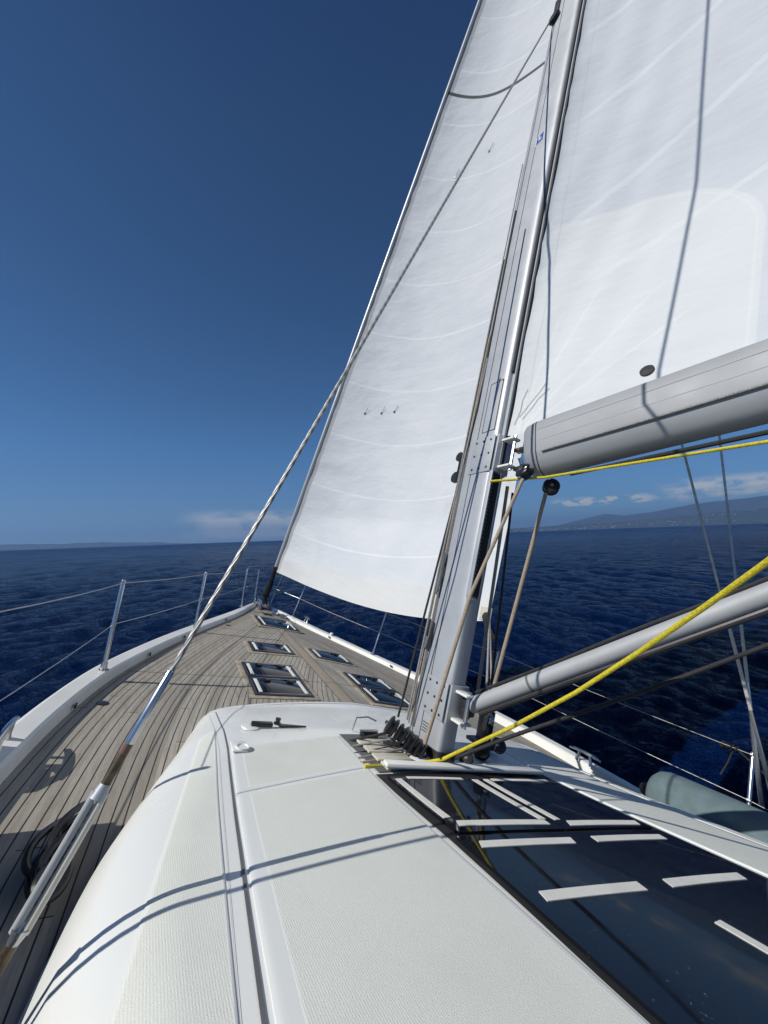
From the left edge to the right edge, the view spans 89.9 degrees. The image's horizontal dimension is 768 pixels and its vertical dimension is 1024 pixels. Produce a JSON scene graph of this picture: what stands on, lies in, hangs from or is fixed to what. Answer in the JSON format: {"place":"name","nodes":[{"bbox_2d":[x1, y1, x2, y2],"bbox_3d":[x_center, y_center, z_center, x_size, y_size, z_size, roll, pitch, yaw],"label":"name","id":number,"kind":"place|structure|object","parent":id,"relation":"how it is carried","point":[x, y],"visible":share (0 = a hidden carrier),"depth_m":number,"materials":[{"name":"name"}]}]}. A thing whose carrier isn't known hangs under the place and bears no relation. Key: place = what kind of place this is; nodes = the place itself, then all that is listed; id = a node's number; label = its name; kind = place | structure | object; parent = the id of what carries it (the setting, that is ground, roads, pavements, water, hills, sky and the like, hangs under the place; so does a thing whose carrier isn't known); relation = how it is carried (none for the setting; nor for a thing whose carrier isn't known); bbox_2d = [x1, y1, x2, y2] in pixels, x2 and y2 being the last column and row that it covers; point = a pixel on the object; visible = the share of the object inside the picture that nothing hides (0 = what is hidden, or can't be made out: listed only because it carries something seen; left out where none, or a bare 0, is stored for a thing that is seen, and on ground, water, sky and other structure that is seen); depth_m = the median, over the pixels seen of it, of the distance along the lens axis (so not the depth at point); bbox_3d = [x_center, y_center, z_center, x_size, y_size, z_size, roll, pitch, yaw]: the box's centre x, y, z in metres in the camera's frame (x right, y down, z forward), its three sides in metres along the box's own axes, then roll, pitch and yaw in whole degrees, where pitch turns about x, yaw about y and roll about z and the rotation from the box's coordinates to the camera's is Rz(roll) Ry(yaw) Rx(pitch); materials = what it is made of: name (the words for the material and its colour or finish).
{"place":"outdoors","nodes":[
{"label":"outdoors","id":0,"kind":"place"},
{"bbox_2d":[0,542,193,549],"bbox_3d":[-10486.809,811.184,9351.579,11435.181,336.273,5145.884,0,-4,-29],"label":"coast","id":1,"kind":"structure","parent":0,"point":[42,546],"depth_m":11321.13},
{"bbox_2d":[0,523,767,812],"bbox_3d":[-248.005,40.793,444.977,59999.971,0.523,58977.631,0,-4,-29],"label":"sea","id":2,"kind":"structure","parent":0,"point":[582,589],"depth_m":16.25,"materials":[{"name":"blue liquid"}]},
{"bbox_2d":[0,598,767,1023],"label":"sailing yacht","id":3,"kind":"object","parent":2,"relation":"on","point":[258,844],"visible":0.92,"depth_m":1.38,"materials":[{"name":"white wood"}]},
{"bbox_2d":[20,800,93,905],"bbox_3d":[-1.234,1.275,1.446,0.163,0.167,0.466,0,-4,-26],"label":"rope coil","id":4,"kind":"object","parent":3,"relation":"on","point":[33,870],"visible":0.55,"depth_m":1.38,"materials":[{"name":"black fabric"}]},
{"bbox_2d":[98,580,125,670],"bbox_3d":[-2.206,0.925,3.156,0.140,0.724,0.080,19,-13,-26],"label":"stanchion","id":5,"kind":"object","parent":3,"relation":"on","point":[104,665],"visible":0.99,"depth_m":3.14,"materials":[{"name":"silver metal"}]},
{"bbox_2d":[0,587,243,700],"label":"guard wire","id":6,"kind":"object","parent":5,"relation":"attached to","point":[83,645],"visible":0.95,"depth_m":2.47,"materials":[{"name":"metal"}]},
{"bbox_2d":[0,571,243,611],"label":"guard wire","id":7,"kind":"object","parent":5,"relation":"attached to","point":[92,591],"visible":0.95,"depth_m":2.39,"materials":[{"name":"metal"}]},
{"bbox_2d":[192,572,206,626],"bbox_3d":[-2.425,1.166,5.106,0.139,0.724,0.080,19,-13,-26],"label":"stanchion","id":8,"kind":"object","parent":3,"relation":"on","point":[200,598],"visible":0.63,"depth_m":5.09,"materials":[{"name":"silver metal"}]},
{"bbox_2d":[240,566,259,606],"bbox_3d":[-2.602,1.441,7.495,0.166,0.792,0.780,-2,-4,0],"label":"pulpit","id":9,"kind":"object","parent":3,"relation":"on","point":[256,585],"visible":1,"depth_m":7.36,"materials":[{"name":"silver metal"}]},
{"bbox_2d":[0,21,549,976],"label":"shroud","id":10,"kind":"object","parent":3,"relation":"attached to","point":[20,931],"visible":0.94,"depth_m":1.09,"materials":[{"name":"metal"}]},
{"bbox_2d":[269,575,305,616],"bbox_3d":[-1.968,1.674,7.846,0.888,0.819,0.315,-5,-4,34],"label":"pulpit","id":11,"kind":"object","parent":3,"relation":"on","point":[288,594],"visible":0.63,"depth_m":7.80,"materials":[{"name":"silver metal"}]},
{"bbox_2d":[345,732,388,740],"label":"tunnel line","id":12,"kind":"object","parent":3,"relation":"on","point":[369,736],"visible":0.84,"depth_m":2.54,"materials":[{"name":"black fabric"}]},
{"bbox_2d":[260,0,480,607],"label":"forestay","id":13,"kind":"object","parent":3,"relation":"on","point":[267,591],"visible":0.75,"depth_m":7.66,"materials":[{"name":"grey metal"}]},
{"bbox_2d":[276,0,556,620],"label":"foresail","id":14,"kind":"object","parent":13,"relation":"attached to","point":[368,528],"visible":0.84,"depth_m":6.99,"materials":[{"name":"fabric"}]},
{"bbox_2d":[486,623,489,690],"bbox_3d":[0.946,1.311,3.501,0.019,0.502,0.969,-3,-4,18],"label":"sheet","id":15,"kind":"object","parent":14,"relation":"hanging from","point":[487,664],"visible":0.72,"depth_m":3.47,"materials":[{"name":"white fabric"}]},
{"bbox_2d":[484,616,494,640],"bbox_3d":[1.070,1.188,3.942,0.072,0.237,0.151,0,-4,-27],"label":"sheet knot","id":16,"kind":"object","parent":14,"relation":"attached to","point":[492,633],"visible":0.34,"depth_m":3.90,"materials":[{"name":"black fabric"}]},
{"bbox_2d":[489,620,491,679],"bbox_3d":[0.976,1.321,3.516,0.019,0.523,0.921,-3,-4,15],"label":"sheet","id":17,"kind":"object","parent":14,"relation":"hanging from","point":[490,648],"visible":0.56,"depth_m":3.54,"materials":[{"name":"grey fabric"}]},
{"bbox_2d":[350,738,392,746],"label":"tunnel line","id":18,"kind":"object","parent":3,"relation":"attached to","point":[373,742],"visible":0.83,"depth_m":2.50,"materials":[{"name":"grey fabric"}]},
{"bbox_2d":[363,764,382,768],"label":"tunnel line","id":19,"kind":"object","parent":3,"relation":"attached to","point":[369,766],"visible":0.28,"depth_m":2.20,"materials":[{"name":"yellow fabric"}]},
{"bbox_2d":[354,744,402,752],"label":"tunnel line","id":20,"kind":"object","parent":3,"relation":"attached to","point":[379,748],"visible":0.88,"depth_m":2.45,"materials":[{"name":"black fabric"}]},
{"bbox_2d":[370,612,387,654],"bbox_3d":[-0.078,1.992,6.345,0.139,0.724,0.080,19,-13,-26],"label":"stanchion","id":21,"kind":"object","parent":3,"relation":"on","point":[373,651],"visible":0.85,"depth_m":6.33,"materials":[{"name":"silver metal"}]},
{"bbox_2d":[358,748,404,758],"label":"tunnel line","id":22,"kind":"object","parent":3,"relation":"attached to","point":[389,751],"visible":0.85,"depth_m":2.42,"materials":[{"name":"grey fabric"}]},
{"bbox_2d":[360,753,411,762],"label":"tunnel line","id":23,"kind":"object","parent":3,"relation":"attached to","point":[407,754],"visible":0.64,"depth_m":2.30,"materials":[{"name":"grey fabric"}]},
{"bbox_2d":[383,716,399,736],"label":"turning block","id":24,"kind":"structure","parent":3,"relation":"on","point":[391,726],"depth_m":2.51,"materials":[{"name":"black plastic"}]},
{"bbox_2d":[392,723,408,744],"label":"turning block","id":25,"kind":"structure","parent":3,"relation":"on","point":[400,735],"depth_m":2.50,"materials":[{"name":"black plastic"}]},
{"bbox_2d":[402,731,417,752],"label":"turning block","id":26,"kind":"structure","parent":3,"relation":"on","point":[409,742],"depth_m":2.48,"materials":[{"name":"black plastic"}]},
{"bbox_2d":[411,739,427,758],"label":"turning block","id":27,"kind":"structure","parent":3,"relation":"on","point":[420,749],"depth_m":2.47,"materials":[{"name":"black plastic"}]},
{"bbox_2d":[459,750,473,763],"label":"rope block","id":28,"kind":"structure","parent":3,"relation":"on","point":[468,759],"depth_m":2.57,"materials":[{"name":"black plastic"}]},
{"bbox_2d":[466,712,495,750],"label":"sheet block","id":29,"kind":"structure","parent":3,"relation":"on","point":[481,733],"depth_m":3.00,"materials":[{"name":"black plastic"}]},
{"bbox_2d":[472,739,489,760],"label":"rope block","id":30,"kind":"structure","parent":3,"relation":"on","point":[483,755],"depth_m":2.71,"materials":[{"name":"black plastic"}]},
{"bbox_2d":[489,651,499,684],"bbox_3d":[1.418,2.200,5.069,0.140,0.724,0.080,19,-13,-26],"label":"stanchion","id":31,"kind":"object","parent":3,"relation":"on","point":[497,657],"visible":0.29,"depth_m":5.12,"materials":[{"name":"silver metal"}]},
{"bbox_2d":[408,0,586,762],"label":"mast","id":32,"kind":"object","parent":3,"relation":"on","point":[490,452],"visible":0.81,"depth_m":3.06,"materials":[{"name":"metal"}]},
{"bbox_2d":[406,358,488,719],"bbox_3d":[0.492,0.124,2.885,0.108,2.776,0.224,19,-13,-26],"label":"grey line","id":33,"kind":"object","parent":32,"relation":"attached to","point":[422,646],"visible":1,"depth_m":2.81,"materials":[{"name":"fabric"}]},
{"bbox_2d":[410,334,490,724],"bbox_3d":[0.566,-0.024,3.090,0.015,3.260,0.024,19,-13,-26],"label":"tan line","id":34,"kind":"object","parent":32,"relation":"attached to","point":[447,543],"visible":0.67,"depth_m":3.03,"materials":[{"name":"fabric"}]},
{"bbox_2d":[397,210,516,716],"bbox_3d":[0.637,-0.602,3.056,0.052,4.300,0.259,19,-13,-26],"label":"black line","id":35,"kind":"object","parent":32,"relation":"attached to","point":[425,610],"visible":0.94,"depth_m":2.88,"materials":[{"name":"fabric"}]},
{"bbox_2d":[408,164,522,722],"bbox_3d":[0.783,-0.973,3.323,0.014,5.260,0.014,19,-13,-27],"label":"grey line","id":36,"kind":"object","parent":32,"relation":"attached to","point":[471,414],"visible":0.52,"depth_m":3.35,"materials":[{"name":"fabric"}]},
{"bbox_2d":[475,486,508,694],"bbox_3d":[0.824,0.602,2.925,0.333,1.590,0.026,-3,-4,10],"label":"grey line","id":37,"kind":"object","parent":32,"relation":"attached to","point":[491,595],"visible":0.91,"depth_m":2.92,"materials":[{"name":"fabric"}]},
{"bbox_2d":[489,493,513,689],"bbox_3d":[0.924,0.635,3.025,0.272,1.570,0.020,-3,-4,11],"label":"black line","id":38,"kind":"object","parent":32,"relation":"hanging from","point":[500,599],"visible":0.88,"depth_m":3.02,"materials":[{"name":"fabric"}]},
{"bbox_2d":[458,581,767,719],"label":"boom vang","id":39,"kind":"object","parent":32,"relation":"attached to","point":[739,608],"visible":0.81,"depth_m":1.99,"materials":[{"name":"metal"}]},
{"bbox_2d":[475,576,767,693],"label":"vang line","id":40,"kind":"object","parent":39,"relation":"attached to","point":[678,613],"visible":0.93,"depth_m":2.04,"materials":[{"name":"grey fabric"}]},
{"bbox_2d":[508,0,767,435],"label":"mainsail","id":41,"kind":"object","parent":32,"relation":"hanging from","point":[654,259],"visible":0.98,"depth_m":2.92,"materials":[{"name":"fabric"}]},
{"bbox_2d":[513,339,767,476],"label":"boom","id":42,"kind":"object","parent":32,"relation":"attached to","point":[746,367],"visible":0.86,"depth_m":2.07,"materials":[{"name":"metal"}]},
{"bbox_2d":[515,457,533,480],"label":"rope block","id":43,"kind":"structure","parent":42,"relation":"attached to","point":[525,471],"depth_m":2.57,"materials":[{"name":"black metal"}]},
{"bbox_2d":[423,478,523,744],"bbox_3d":[0.590,0.590,2.455,0.229,1.761,0.245,19,-13,-26],"label":"tan line","id":44,"kind":"object","parent":43,"relation":"attached to","point":[463,617],"visible":1,"depth_m":2.38,"materials":[{"name":"fabric"}]},
{"bbox_2d":[542,478,559,495],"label":"rope block","id":45,"kind":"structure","parent":42,"relation":"hanging from","point":[550,486],"depth_m":2.63,"materials":[{"name":"black plastic"}]},
{"bbox_2d":[481,492,547,730],"bbox_3d":[0.903,0.686,2.660,0.528,1.625,0.028,-3,-4,12],"label":"tan line","id":46,"kind":"object","parent":45,"relation":"hanging from","point":[519,591],"visible":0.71,"depth_m":2.65,"materials":[{"name":"fabric"}]},
{"bbox_2d":[425,557,767,761],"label":"yellow line","id":47,"kind":"object","parent":42,"relation":"attached to","point":[738,582],"visible":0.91,"depth_m":1.61,"materials":[{"name":"fabric"}]},
{"bbox_2d":[490,440,767,481],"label":"yellow line","id":48,"kind":"object","parent":42,"relation":"attached to","point":[664,458],"visible":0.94,"depth_m":2.05,"materials":[{"name":"fabric"}]},
{"bbox_2d":[541,382,767,451],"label":"outhaul line","id":49,"kind":"object","parent":42,"relation":"attached to","point":[682,409],"visible":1,"depth_m":2.01,"materials":[{"name":"grey fabric"}]},
{"bbox_2d":[570,429,767,475],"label":"reefing line","id":50,"kind":"object","parent":42,"relation":"attached to","point":[719,442],"visible":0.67,"depth_m":1.97,"materials":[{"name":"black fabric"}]},
{"bbox_2d":[718,435,764,806],"bbox_3d":[3.222,-1.845,3.830,0.039,8.176,1.773,-5,-5,38],"label":"shroud","id":51,"kind":"object","parent":32,"relation":"hanging from","point":[756,760],"visible":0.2,"depth_m":3.08,"materials":[{"name":"metal"}]},
{"bbox_2d":[491,737,505,753],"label":"rope block","id":52,"kind":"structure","parent":3,"relation":"on","point":[499,748],"depth_m":2.72,"materials":[{"name":"black plastic"}]},
{"bbox_2d":[450,642,767,761],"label":"black line","id":53,"kind":"object","parent":3,"relation":"attached to","point":[633,694],"visible":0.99,"depth_m":2.22,"materials":[{"name":"fabric"}]},
{"bbox_2d":[639,771,767,842],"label":"fender","id":54,"kind":"object","parent":3,"relation":"on","point":[689,796],"visible":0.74,"depth_m":2.75,"materials":[{"name":"rubber"}]},
{"bbox_2d":[681,444,767,786],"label":"shroud","id":55,"kind":"object","parent":3,"relation":"attached to","point":[764,762],"visible":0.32,"depth_m":2.91,"materials":[{"name":"metal"}]},
{"bbox_2d":[746,751,754,805],"bbox_3d":[2.876,2.280,3.033,0.139,0.724,0.080,19,-13,-26],"label":"stanchion","id":56,"kind":"object","parent":3,"relation":"on","point":[750,784],"visible":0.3,"depth_m":3.06,"materials":[{"name":"silver metal"}]},
{"bbox_2d":[301,599,766,809],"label":"guard wire","id":57,"kind":"object","parent":56,"relation":"attached to","point":[590,726],"visible":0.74,"depth_m":3.77,"materials":[{"name":"metal"}]},
{"bbox_2d":[379,610,767,761],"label":"guard wire","id":58,"kind":"object","parent":56,"relation":"attached to","point":[618,702],"visible":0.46,"depth_m":3.74,"materials":[{"name":"metal"}]},
{"bbox_2d":[719,741,763,774],"bbox_3d":[2.941,2.079,3.155,0.070,0.274,0.291,19,-13,-26],"label":"fender lanyard","id":59,"kind":"object","parent":58,"relation":"attached to","point":[731,754],"visible":0.97,"depth_m":3.24,"materials":[{"name":"black fabric"}]},
{"bbox_2d":[0,0,767,544],"label":"sky","id":60,"kind":"structure","parent":0,"point":[202,202],"materials":[{"name":"blue"}]},
{"bbox_2d":[510,509,767,531],"bbox_3d":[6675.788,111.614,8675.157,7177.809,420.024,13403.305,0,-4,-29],"label":"coast hills","id":61,"kind":"structure","parent":0,"point":[751,516],"depth_m":9199.44,"materials":[{"name":"blue"}]},
{"bbox_2d":[518,514,735,529],"bbox_3d":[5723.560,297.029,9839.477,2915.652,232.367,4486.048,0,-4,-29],"label":"hillside town","id":62,"kind":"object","parent":61,"relation":"on","point":[650,523],"visible":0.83,"depth_m":9374.80},
{"bbox_2d":[555,495,767,525],"bbox_3d":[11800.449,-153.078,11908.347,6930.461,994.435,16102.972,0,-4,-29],"label":"mountains","id":63,"kind":"structure","parent":0,"point":[752,503],"depth_m":14118.11,"materials":[{"name":"blue"}]}
]}

